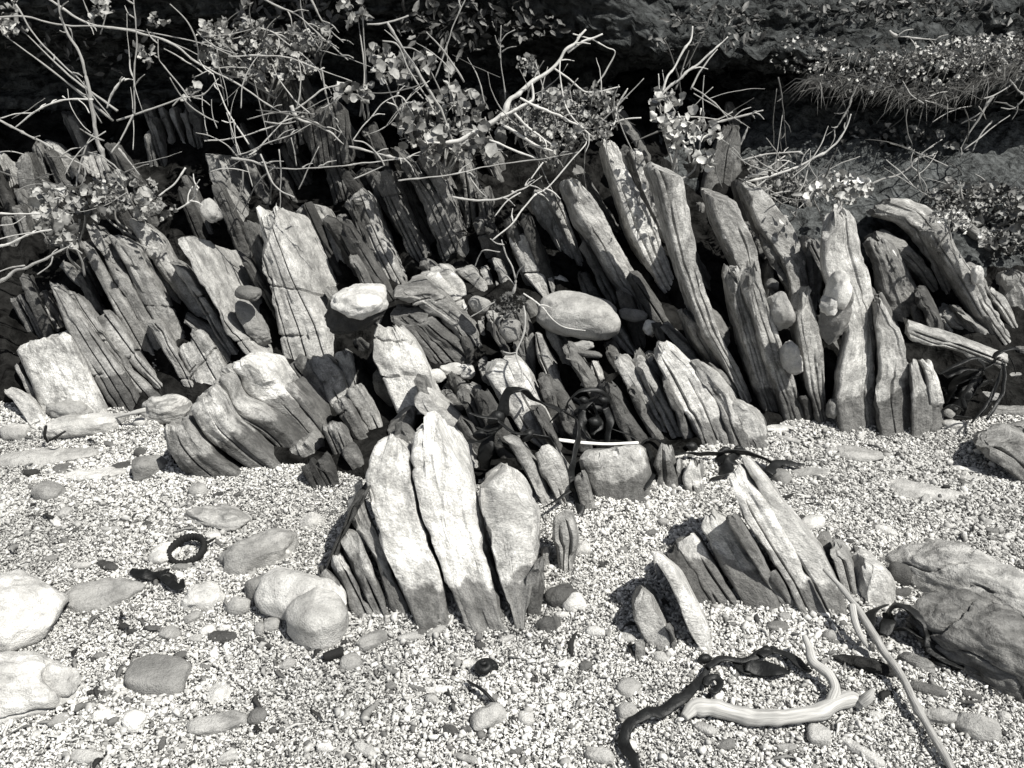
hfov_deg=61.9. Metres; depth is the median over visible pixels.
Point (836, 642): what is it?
slate chip
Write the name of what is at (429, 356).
upright rock
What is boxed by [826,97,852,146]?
dry twig
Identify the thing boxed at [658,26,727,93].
dry twig
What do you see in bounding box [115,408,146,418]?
pale stick
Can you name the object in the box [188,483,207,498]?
beach stone
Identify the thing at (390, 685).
slate chip
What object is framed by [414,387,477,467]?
upright rock
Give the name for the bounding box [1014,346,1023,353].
upright rock
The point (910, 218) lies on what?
upright rock
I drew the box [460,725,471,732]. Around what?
beach stone
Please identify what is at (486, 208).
upright rock
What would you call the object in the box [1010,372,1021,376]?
pebble
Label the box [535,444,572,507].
upright rock
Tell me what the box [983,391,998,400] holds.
upright rock
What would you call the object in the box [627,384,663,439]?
upright rock
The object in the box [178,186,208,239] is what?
upright rock
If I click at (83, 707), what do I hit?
slate chip
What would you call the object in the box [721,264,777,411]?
upright rock
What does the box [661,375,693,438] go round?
upright rock
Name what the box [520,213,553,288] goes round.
upright rock
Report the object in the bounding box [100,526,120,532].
pale pebble
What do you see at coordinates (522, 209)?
dry twig
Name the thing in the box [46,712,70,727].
pale pebble
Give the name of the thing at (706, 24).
dry twig
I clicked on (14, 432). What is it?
beach stone
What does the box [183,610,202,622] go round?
pale pebble
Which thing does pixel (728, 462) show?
kelp
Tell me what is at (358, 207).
upright rock
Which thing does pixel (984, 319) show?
upright rock
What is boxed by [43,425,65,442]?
black twig
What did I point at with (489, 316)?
upright rock
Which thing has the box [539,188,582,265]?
upright rock
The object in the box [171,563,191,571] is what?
beach stone
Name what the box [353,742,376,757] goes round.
pale pebble
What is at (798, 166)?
dry twig
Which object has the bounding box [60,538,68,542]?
slate chip
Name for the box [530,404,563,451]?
upright rock
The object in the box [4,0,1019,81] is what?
bank weeds
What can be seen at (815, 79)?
hanging grass
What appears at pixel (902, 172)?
dry twig
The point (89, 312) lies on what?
upright rock
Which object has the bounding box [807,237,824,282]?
upright rock
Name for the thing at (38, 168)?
upright rock
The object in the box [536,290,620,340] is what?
boulder
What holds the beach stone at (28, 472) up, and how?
on the gravel
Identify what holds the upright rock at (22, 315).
on the bedrock
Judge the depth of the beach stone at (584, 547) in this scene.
1.71 m
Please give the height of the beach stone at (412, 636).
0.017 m
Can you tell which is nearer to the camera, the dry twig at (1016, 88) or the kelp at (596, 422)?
the kelp at (596, 422)
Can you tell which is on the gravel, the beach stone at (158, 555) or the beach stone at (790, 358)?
the beach stone at (158, 555)
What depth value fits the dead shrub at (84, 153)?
2.28 m
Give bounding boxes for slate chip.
[43,555,57,561]
[52,462,73,473]
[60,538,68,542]
[82,700,97,708]
[87,690,111,695]
[92,652,107,658]
[96,560,118,572]
[104,441,113,446]
[112,461,130,467]
[126,628,135,634]
[141,521,152,524]
[145,625,160,632]
[158,736,166,750]
[175,650,188,657]
[198,664,210,669]
[207,631,237,641]
[212,491,225,496]
[233,489,250,496]
[256,637,275,649]
[269,727,276,733]
[385,681,395,689]
[408,684,424,692]
[474,641,484,649]
[542,639,548,647]
[579,661,591,670]
[605,629,610,637]
[717,738,735,750]
[831,639,844,644]
[842,538,854,542]
[902,701,911,709]
[962,690,981,699]
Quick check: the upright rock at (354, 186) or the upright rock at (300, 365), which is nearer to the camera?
the upright rock at (300, 365)
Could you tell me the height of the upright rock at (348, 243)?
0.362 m
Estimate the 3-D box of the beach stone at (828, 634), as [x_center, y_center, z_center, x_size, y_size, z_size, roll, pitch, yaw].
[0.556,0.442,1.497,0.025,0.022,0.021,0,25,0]
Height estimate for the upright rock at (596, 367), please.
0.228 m
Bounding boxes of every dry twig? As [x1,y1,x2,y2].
[0,15,238,58]
[0,96,93,127]
[0,119,97,183]
[0,171,81,196]
[0,212,40,225]
[0,229,51,246]
[0,244,81,282]
[15,4,110,117]
[49,0,286,115]
[57,0,110,171]
[83,0,108,34]
[106,77,132,108]
[110,0,144,153]
[117,148,139,175]
[127,34,142,110]
[147,30,190,101]
[158,168,202,209]
[172,78,223,105]
[199,60,248,144]
[204,84,343,155]
[226,112,310,155]
[228,54,351,81]
[231,137,351,197]
[260,27,314,70]
[265,0,353,60]
[310,0,353,44]
[321,71,346,140]
[341,140,420,179]
[352,86,421,141]
[367,15,457,158]
[398,151,577,181]
[425,29,619,151]
[435,0,465,78]
[452,176,546,205]
[470,302,493,316]
[474,238,525,297]
[489,113,550,158]
[492,133,586,239]
[495,29,515,99]
[503,306,535,397]
[520,97,591,151]
[523,293,585,330]
[596,88,640,129]
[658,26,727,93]
[674,117,707,149]
[685,6,716,68]
[708,107,763,123]
[739,127,747,145]
[740,148,804,160]
[745,152,794,186]
[748,114,850,181]
[764,186,794,195]
[772,77,790,151]
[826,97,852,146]
[873,139,942,187]
[888,29,947,52]
[956,97,993,157]
[959,181,981,227]
[1001,80,1023,118]
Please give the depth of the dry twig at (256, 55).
2.48 m
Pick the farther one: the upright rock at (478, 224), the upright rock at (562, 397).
the upright rock at (478, 224)
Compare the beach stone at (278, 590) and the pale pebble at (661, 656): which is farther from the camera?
the beach stone at (278, 590)
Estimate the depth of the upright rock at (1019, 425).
2.12 m
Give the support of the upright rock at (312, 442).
on the bedrock
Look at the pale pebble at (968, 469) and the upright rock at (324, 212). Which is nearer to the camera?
the pale pebble at (968, 469)
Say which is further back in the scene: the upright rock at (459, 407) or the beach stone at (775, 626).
the upright rock at (459, 407)
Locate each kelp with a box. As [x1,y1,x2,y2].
[129,568,185,590]
[466,386,584,522]
[566,376,636,441]
[615,645,811,767]
[640,438,804,489]
[865,602,964,670]
[938,347,1019,423]
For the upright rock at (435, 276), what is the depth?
2.49 m
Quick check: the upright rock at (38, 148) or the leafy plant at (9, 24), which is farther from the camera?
the upright rock at (38, 148)
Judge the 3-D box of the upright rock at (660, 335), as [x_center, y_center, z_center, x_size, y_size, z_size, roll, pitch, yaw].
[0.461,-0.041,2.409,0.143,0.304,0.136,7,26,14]
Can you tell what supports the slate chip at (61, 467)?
on the gravel
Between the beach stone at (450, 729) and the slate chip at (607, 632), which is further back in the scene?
the slate chip at (607, 632)
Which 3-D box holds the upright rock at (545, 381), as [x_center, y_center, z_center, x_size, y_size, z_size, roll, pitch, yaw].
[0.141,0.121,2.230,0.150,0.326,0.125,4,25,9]
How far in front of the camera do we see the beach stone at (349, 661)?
1.44 m
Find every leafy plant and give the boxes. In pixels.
[0,0,202,121]
[27,180,92,250]
[32,208,85,275]
[82,169,177,241]
[194,15,335,101]
[331,0,395,120]
[371,46,506,179]
[491,291,526,346]
[495,52,623,175]
[648,85,723,178]
[747,155,809,221]
[802,169,874,222]
[927,205,994,251]
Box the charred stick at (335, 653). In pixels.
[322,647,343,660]
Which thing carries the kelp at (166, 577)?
on the gravel
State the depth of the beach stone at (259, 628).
1.50 m
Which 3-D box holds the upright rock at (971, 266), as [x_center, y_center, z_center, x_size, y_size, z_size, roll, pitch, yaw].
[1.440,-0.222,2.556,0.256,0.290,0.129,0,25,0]
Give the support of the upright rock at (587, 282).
on the bedrock
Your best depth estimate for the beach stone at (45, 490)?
1.89 m
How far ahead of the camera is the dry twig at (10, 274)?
2.15 m
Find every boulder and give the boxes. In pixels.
[0,569,69,651]
[0,651,85,724]
[141,394,191,424]
[324,283,388,334]
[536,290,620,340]
[818,269,853,344]
[879,539,1023,617]
[904,588,1023,703]
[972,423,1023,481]
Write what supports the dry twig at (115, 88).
attached to the dead shrub at (84, 153)
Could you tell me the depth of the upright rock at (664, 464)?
1.93 m
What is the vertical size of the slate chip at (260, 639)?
0.012 m
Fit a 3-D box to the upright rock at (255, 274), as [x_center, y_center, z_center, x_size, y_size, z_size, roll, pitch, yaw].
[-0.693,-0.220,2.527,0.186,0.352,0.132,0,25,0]
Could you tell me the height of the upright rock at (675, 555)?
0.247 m
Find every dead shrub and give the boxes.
[0,83,181,246]
[148,0,369,125]
[170,52,338,222]
[362,29,539,197]
[487,58,643,197]
[631,39,760,187]
[731,115,859,226]
[823,66,1023,144]
[865,106,1023,202]
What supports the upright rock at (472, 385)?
on the bedrock
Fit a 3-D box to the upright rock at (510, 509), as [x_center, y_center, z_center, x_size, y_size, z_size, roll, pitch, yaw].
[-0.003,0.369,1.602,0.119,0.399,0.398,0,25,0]
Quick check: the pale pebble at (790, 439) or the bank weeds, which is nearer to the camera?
the pale pebble at (790, 439)
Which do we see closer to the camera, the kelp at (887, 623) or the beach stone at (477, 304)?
the kelp at (887, 623)
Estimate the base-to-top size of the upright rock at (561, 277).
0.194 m
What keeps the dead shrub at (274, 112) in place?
on the upright rock at (298, 273)
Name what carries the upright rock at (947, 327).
on the bedrock
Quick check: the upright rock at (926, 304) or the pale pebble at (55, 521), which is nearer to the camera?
the pale pebble at (55, 521)
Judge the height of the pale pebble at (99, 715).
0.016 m
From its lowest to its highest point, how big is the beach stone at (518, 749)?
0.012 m
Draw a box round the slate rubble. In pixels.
[14,89,811,311]
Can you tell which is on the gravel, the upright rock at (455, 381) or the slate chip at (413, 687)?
the slate chip at (413, 687)
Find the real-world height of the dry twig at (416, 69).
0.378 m
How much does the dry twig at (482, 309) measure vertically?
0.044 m
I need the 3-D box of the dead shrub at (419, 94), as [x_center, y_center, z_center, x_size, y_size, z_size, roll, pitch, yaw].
[-0.166,-0.786,2.465,0.487,0.445,0.297,0,25,0]
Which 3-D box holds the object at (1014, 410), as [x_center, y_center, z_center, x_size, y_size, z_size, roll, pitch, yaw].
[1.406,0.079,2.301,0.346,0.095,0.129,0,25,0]
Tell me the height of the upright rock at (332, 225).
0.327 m
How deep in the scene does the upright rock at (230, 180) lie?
2.82 m
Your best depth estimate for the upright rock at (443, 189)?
2.68 m
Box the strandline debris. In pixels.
[0,417,1009,767]
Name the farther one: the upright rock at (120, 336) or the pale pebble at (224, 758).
the upright rock at (120, 336)
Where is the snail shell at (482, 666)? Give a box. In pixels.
[474,658,498,674]
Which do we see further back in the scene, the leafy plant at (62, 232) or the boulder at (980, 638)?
the leafy plant at (62, 232)
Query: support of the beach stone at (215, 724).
on the gravel
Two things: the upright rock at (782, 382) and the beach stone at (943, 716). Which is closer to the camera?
the beach stone at (943, 716)
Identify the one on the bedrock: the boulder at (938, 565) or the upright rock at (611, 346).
the upright rock at (611, 346)
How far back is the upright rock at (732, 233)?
2.38 m
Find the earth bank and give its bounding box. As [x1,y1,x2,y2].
[0,0,1023,140]
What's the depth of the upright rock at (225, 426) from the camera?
1.95 m
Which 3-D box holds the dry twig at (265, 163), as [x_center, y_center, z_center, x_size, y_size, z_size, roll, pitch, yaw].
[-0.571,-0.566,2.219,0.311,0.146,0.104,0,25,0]
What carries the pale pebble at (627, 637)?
on the gravel
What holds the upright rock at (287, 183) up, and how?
on the bedrock
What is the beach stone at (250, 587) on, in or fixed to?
on the gravel
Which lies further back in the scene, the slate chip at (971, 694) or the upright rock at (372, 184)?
the upright rock at (372, 184)
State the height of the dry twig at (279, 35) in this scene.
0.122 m
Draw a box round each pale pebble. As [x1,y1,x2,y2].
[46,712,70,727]
[50,517,61,527]
[56,507,72,517]
[70,562,90,568]
[70,748,103,763]
[92,708,111,721]
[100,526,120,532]
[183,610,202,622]
[188,634,201,642]
[199,624,216,635]
[205,531,220,539]
[217,750,237,764]
[218,624,231,630]
[279,657,295,669]
[315,743,332,753]
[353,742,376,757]
[424,694,440,704]
[453,752,477,763]
[499,634,514,642]
[517,711,534,725]
[555,611,568,617]
[557,659,571,669]
[586,626,604,636]
[621,632,635,642]
[653,651,668,662]
[692,721,716,735]
[767,424,793,432]
[776,434,800,443]
[776,743,797,753]
[820,612,829,616]
[856,648,870,656]
[857,431,865,439]
[868,710,884,719]
[874,524,898,536]
[879,468,898,471]
[921,494,931,503]
[952,465,979,472]
[960,475,986,480]
[983,518,991,524]
[997,711,1011,721]
[1002,533,1015,539]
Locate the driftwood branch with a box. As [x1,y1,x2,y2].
[680,634,874,726]
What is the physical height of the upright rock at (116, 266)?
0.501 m
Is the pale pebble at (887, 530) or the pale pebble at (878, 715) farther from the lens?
the pale pebble at (887, 530)
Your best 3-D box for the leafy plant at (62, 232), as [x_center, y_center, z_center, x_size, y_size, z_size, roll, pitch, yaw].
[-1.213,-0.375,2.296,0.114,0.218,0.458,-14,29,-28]
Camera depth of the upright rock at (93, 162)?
3.03 m
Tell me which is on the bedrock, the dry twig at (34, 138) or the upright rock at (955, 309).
the upright rock at (955, 309)
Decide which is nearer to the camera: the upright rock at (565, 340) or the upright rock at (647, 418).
the upright rock at (647, 418)
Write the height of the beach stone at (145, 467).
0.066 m
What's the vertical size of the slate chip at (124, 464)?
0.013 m
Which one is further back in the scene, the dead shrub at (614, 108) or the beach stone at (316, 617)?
the dead shrub at (614, 108)
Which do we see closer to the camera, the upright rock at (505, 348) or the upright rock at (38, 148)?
the upright rock at (505, 348)
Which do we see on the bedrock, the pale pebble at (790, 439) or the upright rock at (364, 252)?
the upright rock at (364, 252)
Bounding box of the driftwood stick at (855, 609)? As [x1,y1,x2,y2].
[823,568,955,767]
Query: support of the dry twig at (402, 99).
attached to the leafy plant at (419, 124)
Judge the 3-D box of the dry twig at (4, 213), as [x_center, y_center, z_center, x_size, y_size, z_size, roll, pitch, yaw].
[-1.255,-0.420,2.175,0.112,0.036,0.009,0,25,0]
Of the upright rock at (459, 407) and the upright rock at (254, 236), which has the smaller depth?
the upright rock at (459, 407)
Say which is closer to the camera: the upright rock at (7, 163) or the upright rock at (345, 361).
the upright rock at (345, 361)
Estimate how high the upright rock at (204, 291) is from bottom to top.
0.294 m
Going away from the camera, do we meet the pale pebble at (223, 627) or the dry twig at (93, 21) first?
the pale pebble at (223, 627)
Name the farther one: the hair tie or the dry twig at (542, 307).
the dry twig at (542, 307)
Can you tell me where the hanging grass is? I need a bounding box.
[782,43,1023,134]
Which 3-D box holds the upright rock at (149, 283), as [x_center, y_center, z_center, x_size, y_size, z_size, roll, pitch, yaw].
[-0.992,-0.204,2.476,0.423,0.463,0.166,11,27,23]
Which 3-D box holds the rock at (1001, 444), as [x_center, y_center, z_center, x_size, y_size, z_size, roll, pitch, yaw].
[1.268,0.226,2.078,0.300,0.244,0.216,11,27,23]
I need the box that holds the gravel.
[0,315,1023,767]
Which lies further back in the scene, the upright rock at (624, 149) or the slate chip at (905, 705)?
the upright rock at (624, 149)
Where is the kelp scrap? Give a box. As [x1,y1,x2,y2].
[466,680,494,701]
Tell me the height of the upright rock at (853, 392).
0.714 m
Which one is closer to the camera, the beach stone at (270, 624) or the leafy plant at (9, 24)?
the beach stone at (270, 624)
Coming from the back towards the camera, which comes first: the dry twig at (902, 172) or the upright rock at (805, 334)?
the dry twig at (902, 172)
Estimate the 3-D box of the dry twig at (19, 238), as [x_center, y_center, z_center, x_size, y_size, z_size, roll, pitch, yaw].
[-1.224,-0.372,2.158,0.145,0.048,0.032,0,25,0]
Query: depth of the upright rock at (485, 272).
2.58 m
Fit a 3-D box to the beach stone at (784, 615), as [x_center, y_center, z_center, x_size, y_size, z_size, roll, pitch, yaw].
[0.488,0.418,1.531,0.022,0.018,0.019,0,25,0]
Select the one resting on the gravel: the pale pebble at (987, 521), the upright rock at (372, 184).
the pale pebble at (987, 521)
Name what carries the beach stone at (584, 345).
on the upright rock at (584, 372)
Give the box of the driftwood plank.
[903,318,1007,368]
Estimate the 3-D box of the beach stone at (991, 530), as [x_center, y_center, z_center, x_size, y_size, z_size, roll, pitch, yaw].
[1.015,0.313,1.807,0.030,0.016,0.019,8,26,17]
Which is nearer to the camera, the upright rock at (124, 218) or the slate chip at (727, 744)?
the slate chip at (727, 744)
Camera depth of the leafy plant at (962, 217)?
2.37 m
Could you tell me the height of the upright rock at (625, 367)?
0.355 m
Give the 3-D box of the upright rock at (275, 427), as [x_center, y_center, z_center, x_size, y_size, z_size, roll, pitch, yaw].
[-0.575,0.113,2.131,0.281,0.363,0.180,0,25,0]
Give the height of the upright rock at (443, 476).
0.480 m
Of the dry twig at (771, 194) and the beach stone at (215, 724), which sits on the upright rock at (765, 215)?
the dry twig at (771, 194)
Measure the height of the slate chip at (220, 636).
0.015 m
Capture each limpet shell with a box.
[206,682,232,705]
[299,512,324,531]
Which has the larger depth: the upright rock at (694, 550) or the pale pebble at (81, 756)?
the upright rock at (694, 550)
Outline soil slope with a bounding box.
[650,67,1023,276]
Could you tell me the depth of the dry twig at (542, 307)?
2.18 m
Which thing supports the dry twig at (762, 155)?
attached to the dead shrub at (798, 171)
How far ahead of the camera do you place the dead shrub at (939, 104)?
2.79 m
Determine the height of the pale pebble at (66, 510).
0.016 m
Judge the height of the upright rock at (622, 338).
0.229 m
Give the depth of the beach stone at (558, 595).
1.55 m
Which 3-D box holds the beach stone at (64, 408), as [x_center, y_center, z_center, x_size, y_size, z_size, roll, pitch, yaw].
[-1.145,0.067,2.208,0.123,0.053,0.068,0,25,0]
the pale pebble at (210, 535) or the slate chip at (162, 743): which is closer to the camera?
the slate chip at (162, 743)
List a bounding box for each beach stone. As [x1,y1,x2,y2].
[0,424,30,440]
[0,447,98,469]
[22,469,39,477]
[30,480,66,501]
[41,412,125,439]
[46,399,92,418]
[63,578,145,615]
[64,466,125,481]
[121,709,146,733]
[124,654,191,698]
[131,455,167,481]
[133,417,146,425]
[133,447,145,456]
[148,541,177,564]
[158,625,181,639]
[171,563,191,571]
[180,581,225,612]
[184,504,252,530]
[185,710,247,737]
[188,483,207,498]
[200,198,222,222]
[218,528,298,576]
[225,596,251,617]
[234,285,261,301]
[235,299,271,345]
[244,573,265,603]
[247,707,266,725]
[254,567,346,620]
[254,622,264,635]
[263,617,280,631]
[285,587,348,651]
[340,653,362,672]
[356,629,387,651]
[397,631,423,642]
[416,628,426,636]
[425,685,454,693]
[427,625,445,636]
[431,368,445,382]
[439,362,460,375]
[441,724,457,735]
[457,364,474,378]
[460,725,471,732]
[462,659,476,670]
[468,296,490,313]
[469,702,506,731]
[499,318,520,342]
[505,746,521,756]
[545,583,577,608]
[562,592,586,613]
[564,340,593,353]
[577,350,601,357]
[577,541,590,554]
[584,746,614,764]
[616,677,640,699]
[616,702,637,724]
[617,547,627,553]
[619,308,646,321]
[643,319,654,335]
[645,529,658,536]
[657,518,667,526]
[765,278,778,290]
[766,291,795,330]
[766,621,788,631]
[770,468,791,486]
[778,612,789,620]
[779,340,802,374]
[791,467,828,476]
[802,515,825,529]
[806,723,830,747]
[822,630,836,639]
[825,399,836,418]
[827,445,883,462]
[840,736,884,767]
[885,479,962,501]
[888,561,912,587]
[896,587,911,596]
[898,652,935,674]
[910,681,947,697]
[924,708,958,727]
[942,419,964,430]
[943,409,954,418]
[954,712,1001,742]
[970,265,983,283]
[984,527,998,532]
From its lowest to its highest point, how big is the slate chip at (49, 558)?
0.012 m
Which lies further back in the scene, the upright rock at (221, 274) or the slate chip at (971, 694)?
the upright rock at (221, 274)
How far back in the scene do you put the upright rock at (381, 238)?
2.60 m
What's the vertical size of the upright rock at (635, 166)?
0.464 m
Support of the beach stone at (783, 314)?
on the upright rock at (782, 382)
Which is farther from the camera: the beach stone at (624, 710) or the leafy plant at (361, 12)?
the leafy plant at (361, 12)
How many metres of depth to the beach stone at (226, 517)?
1.81 m
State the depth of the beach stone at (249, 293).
2.25 m
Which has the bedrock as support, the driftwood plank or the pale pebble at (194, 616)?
the driftwood plank
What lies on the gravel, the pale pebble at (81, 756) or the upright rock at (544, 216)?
the pale pebble at (81, 756)
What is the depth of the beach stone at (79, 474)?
1.99 m
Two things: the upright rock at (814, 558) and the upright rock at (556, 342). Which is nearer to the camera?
the upright rock at (814, 558)
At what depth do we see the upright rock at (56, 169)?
2.95 m
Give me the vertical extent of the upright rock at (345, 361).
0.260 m
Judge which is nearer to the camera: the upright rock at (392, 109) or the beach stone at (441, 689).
the beach stone at (441, 689)
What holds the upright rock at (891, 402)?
on the bedrock
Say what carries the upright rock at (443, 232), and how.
on the bedrock
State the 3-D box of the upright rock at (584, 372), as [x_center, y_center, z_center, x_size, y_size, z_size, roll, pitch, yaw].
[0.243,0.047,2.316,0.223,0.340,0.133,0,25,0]
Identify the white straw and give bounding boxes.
[558,438,638,445]
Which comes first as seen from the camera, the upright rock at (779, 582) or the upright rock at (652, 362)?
the upright rock at (779, 582)
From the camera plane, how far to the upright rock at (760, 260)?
2.58 m
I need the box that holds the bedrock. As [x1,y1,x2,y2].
[0,66,1023,486]
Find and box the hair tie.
[166,533,215,564]
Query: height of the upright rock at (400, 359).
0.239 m
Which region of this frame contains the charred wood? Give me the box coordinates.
[831,654,896,678]
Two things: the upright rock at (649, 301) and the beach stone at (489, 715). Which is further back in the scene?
the upright rock at (649, 301)
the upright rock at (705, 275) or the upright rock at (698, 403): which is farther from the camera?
the upright rock at (705, 275)
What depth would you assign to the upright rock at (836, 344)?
2.44 m
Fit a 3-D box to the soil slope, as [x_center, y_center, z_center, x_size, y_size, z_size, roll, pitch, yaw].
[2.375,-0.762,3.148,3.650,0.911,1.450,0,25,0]
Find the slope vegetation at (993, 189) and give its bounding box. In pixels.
[811,123,1023,260]
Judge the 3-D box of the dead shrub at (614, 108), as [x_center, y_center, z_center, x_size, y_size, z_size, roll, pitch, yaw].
[0.141,-0.684,2.375,0.326,0.410,0.405,21,32,37]
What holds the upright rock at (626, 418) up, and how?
on the bedrock
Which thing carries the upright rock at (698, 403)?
on the bedrock
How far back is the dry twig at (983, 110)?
2.84 m
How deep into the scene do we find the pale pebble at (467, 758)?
1.27 m
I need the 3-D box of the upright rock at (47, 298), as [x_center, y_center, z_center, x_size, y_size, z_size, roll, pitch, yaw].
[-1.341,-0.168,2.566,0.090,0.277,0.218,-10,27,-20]
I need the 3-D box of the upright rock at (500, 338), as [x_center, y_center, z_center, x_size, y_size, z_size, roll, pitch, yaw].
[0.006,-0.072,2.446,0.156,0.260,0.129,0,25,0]
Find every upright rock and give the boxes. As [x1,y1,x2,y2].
[0,150,18,186]
[0,165,15,210]
[1,216,20,246]
[4,387,46,425]
[10,297,33,331]
[12,203,33,235]
[15,152,37,210]
[15,363,36,399]
[16,293,42,337]
[20,273,55,337]
[25,152,48,187]
[32,140,50,178]
[39,290,63,326]
[41,299,59,331]
[43,139,74,180]
[43,147,71,185]
[49,281,139,411]
[59,260,105,309]
[61,111,80,154]
[68,290,160,396]
[75,269,103,314]
[79,240,153,354]
[81,256,102,295]
[82,153,106,179]
[86,222,160,349]
[97,310,162,388]
[100,185,139,242]
[104,142,156,208]
[109,235,185,339]
[127,170,158,226]
[129,217,206,319]
[130,277,148,312]
[144,130,159,166]
[146,318,193,386]
[147,116,167,166]
[151,260,180,304]
[158,106,175,143]
[164,411,243,480]
[169,107,185,143]
[170,259,238,354]
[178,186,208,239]
[178,235,272,354]
[179,329,226,384]
[180,108,195,146]
[184,312,232,363]
[188,110,207,148]
[191,384,282,471]
[201,286,220,318]
[205,153,250,221]
[212,182,251,257]
[213,363,304,447]
[232,352,322,435]
[242,255,276,319]
[244,220,270,285]
[252,73,285,144]
[256,202,336,359]
[262,158,297,202]
[269,77,305,154]
[280,142,313,187]
[284,74,317,144]
[285,377,332,434]
[289,430,324,457]
[290,353,327,400]
[296,204,345,263]
[301,457,326,490]
[302,201,341,275]
[305,100,355,166]
[309,353,348,406]
[316,451,340,487]
[318,565,348,610]
[322,216,357,276]
[322,286,337,300]
[323,421,352,454]
[324,164,351,204]
[326,482,370,570]
[331,551,373,622]
[332,395,368,439]
[335,349,355,386]
[337,213,352,224]
[340,525,393,624]
[341,168,393,242]
[341,219,395,301]
[341,229,356,254]
[342,442,363,469]
[347,383,382,429]
[348,479,411,622]
[349,187,407,284]
[349,254,372,283]
[350,207,381,267]
[351,198,371,225]
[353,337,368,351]
[356,167,386,217]
[362,168,400,234]
[365,433,450,630]
[368,122,396,171]
[373,324,440,414]
[373,369,393,406]
[374,169,431,261]
[385,94,419,149]
[387,405,419,434]
[390,304,466,363]
[391,146,412,171]
[393,274,481,346]
[394,433,421,515]
[395,421,415,445]
[401,160,465,260]
[401,172,434,244]
[410,331,437,363]
[410,411,509,638]
[413,373,431,394]
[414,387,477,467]
[419,151,468,255]
[419,258,437,270]
[421,270,467,309]
[430,263,466,296]
[441,166,456,193]
[441,384,459,403]
[446,371,468,401]
[454,402,466,414]
[456,264,487,290]
[457,387,496,453]
[457,415,495,455]
[459,160,478,227]
[460,334,474,363]
[466,382,481,391]
[472,389,516,457]
[473,216,497,270]
[475,186,494,221]
[478,316,484,335]
[478,356,490,385]
[478,463,540,637]
[480,265,492,284]
[484,220,519,275]
[485,354,557,447]
[486,310,504,325]
[486,321,510,348]
[486,556,503,591]
[492,258,509,282]
[499,92,526,147]
[499,343,512,357]
[503,216,537,291]
[503,433,550,506]
[504,309,524,340]
[509,233,548,296]
[513,305,537,360]
[513,341,530,366]
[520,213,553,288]
[520,333,536,375]
[525,299,537,317]
[525,556,544,619]
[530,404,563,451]
[531,189,572,258]
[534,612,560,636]
[535,331,564,388]
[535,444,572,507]
[538,75,569,133]
[538,372,571,438]
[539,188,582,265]
[540,546,550,564]
[545,330,570,365]
[548,277,554,292]
[552,379,587,430]
[552,509,578,574]
[554,275,568,281]
[559,177,647,321]
[559,335,571,344]
[559,403,592,451]
[562,341,606,411]
[572,173,621,232]
[574,470,595,513]
[578,271,601,297]
[579,240,617,304]
[591,360,604,379]
[598,380,647,443]
[599,139,673,293]
[604,339,620,371]
[611,324,635,355]
[614,354,667,432]
[616,290,645,351]
[619,144,630,170]
[626,148,664,242]
[627,270,669,323]
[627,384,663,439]
[631,583,671,650]
[632,355,681,438]
[634,347,646,358]
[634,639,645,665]
[643,161,751,403]
[644,350,662,382]
[651,322,670,341]
[652,551,711,654]
[653,443,678,490]
[653,559,662,579]
[654,340,729,446]
[660,321,699,359]
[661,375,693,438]
[664,620,677,649]
[666,542,709,604]
[676,308,720,368]
[676,459,683,488]
[676,530,740,608]
[682,459,704,494]
[690,359,750,449]
[696,202,704,212]
[696,250,710,290]
[701,123,741,189]
[701,187,765,296]
[701,359,739,398]
[701,508,780,616]
[712,308,729,346]
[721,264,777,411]
[726,513,787,608]
[729,463,828,622]
[730,178,749,221]
[732,398,767,449]
[736,179,808,300]
[739,260,803,422]
[741,456,847,621]
[758,233,816,315]
[758,255,783,292]
[762,260,775,297]
[770,567,795,607]
[790,286,828,423]
[797,395,813,420]
[799,235,822,309]
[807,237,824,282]
[817,315,838,348]
[817,528,832,561]
[820,205,876,433]
[830,539,857,596]
[852,549,896,607]
[862,237,916,321]
[864,229,937,291]
[866,198,955,294]
[872,298,910,440]
[874,291,898,326]
[909,301,926,325]
[909,359,932,436]
[914,285,945,330]
[917,359,943,434]
[919,229,1010,344]
[939,303,963,329]
[940,314,952,332]
[946,304,975,331]
[952,221,1005,254]
[956,312,989,334]
[967,262,995,310]
[981,298,988,331]
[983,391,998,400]
[984,285,1017,327]
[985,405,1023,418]
[995,269,1023,309]
[1009,420,1023,432]
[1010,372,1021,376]
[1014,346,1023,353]
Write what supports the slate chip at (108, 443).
on the gravel
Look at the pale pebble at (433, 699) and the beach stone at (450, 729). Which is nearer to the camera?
the beach stone at (450, 729)
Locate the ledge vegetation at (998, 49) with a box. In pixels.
[769,28,1023,96]
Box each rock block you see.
[17,330,108,413]
[579,444,651,506]
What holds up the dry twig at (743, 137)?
attached to the dead shrub at (703, 95)

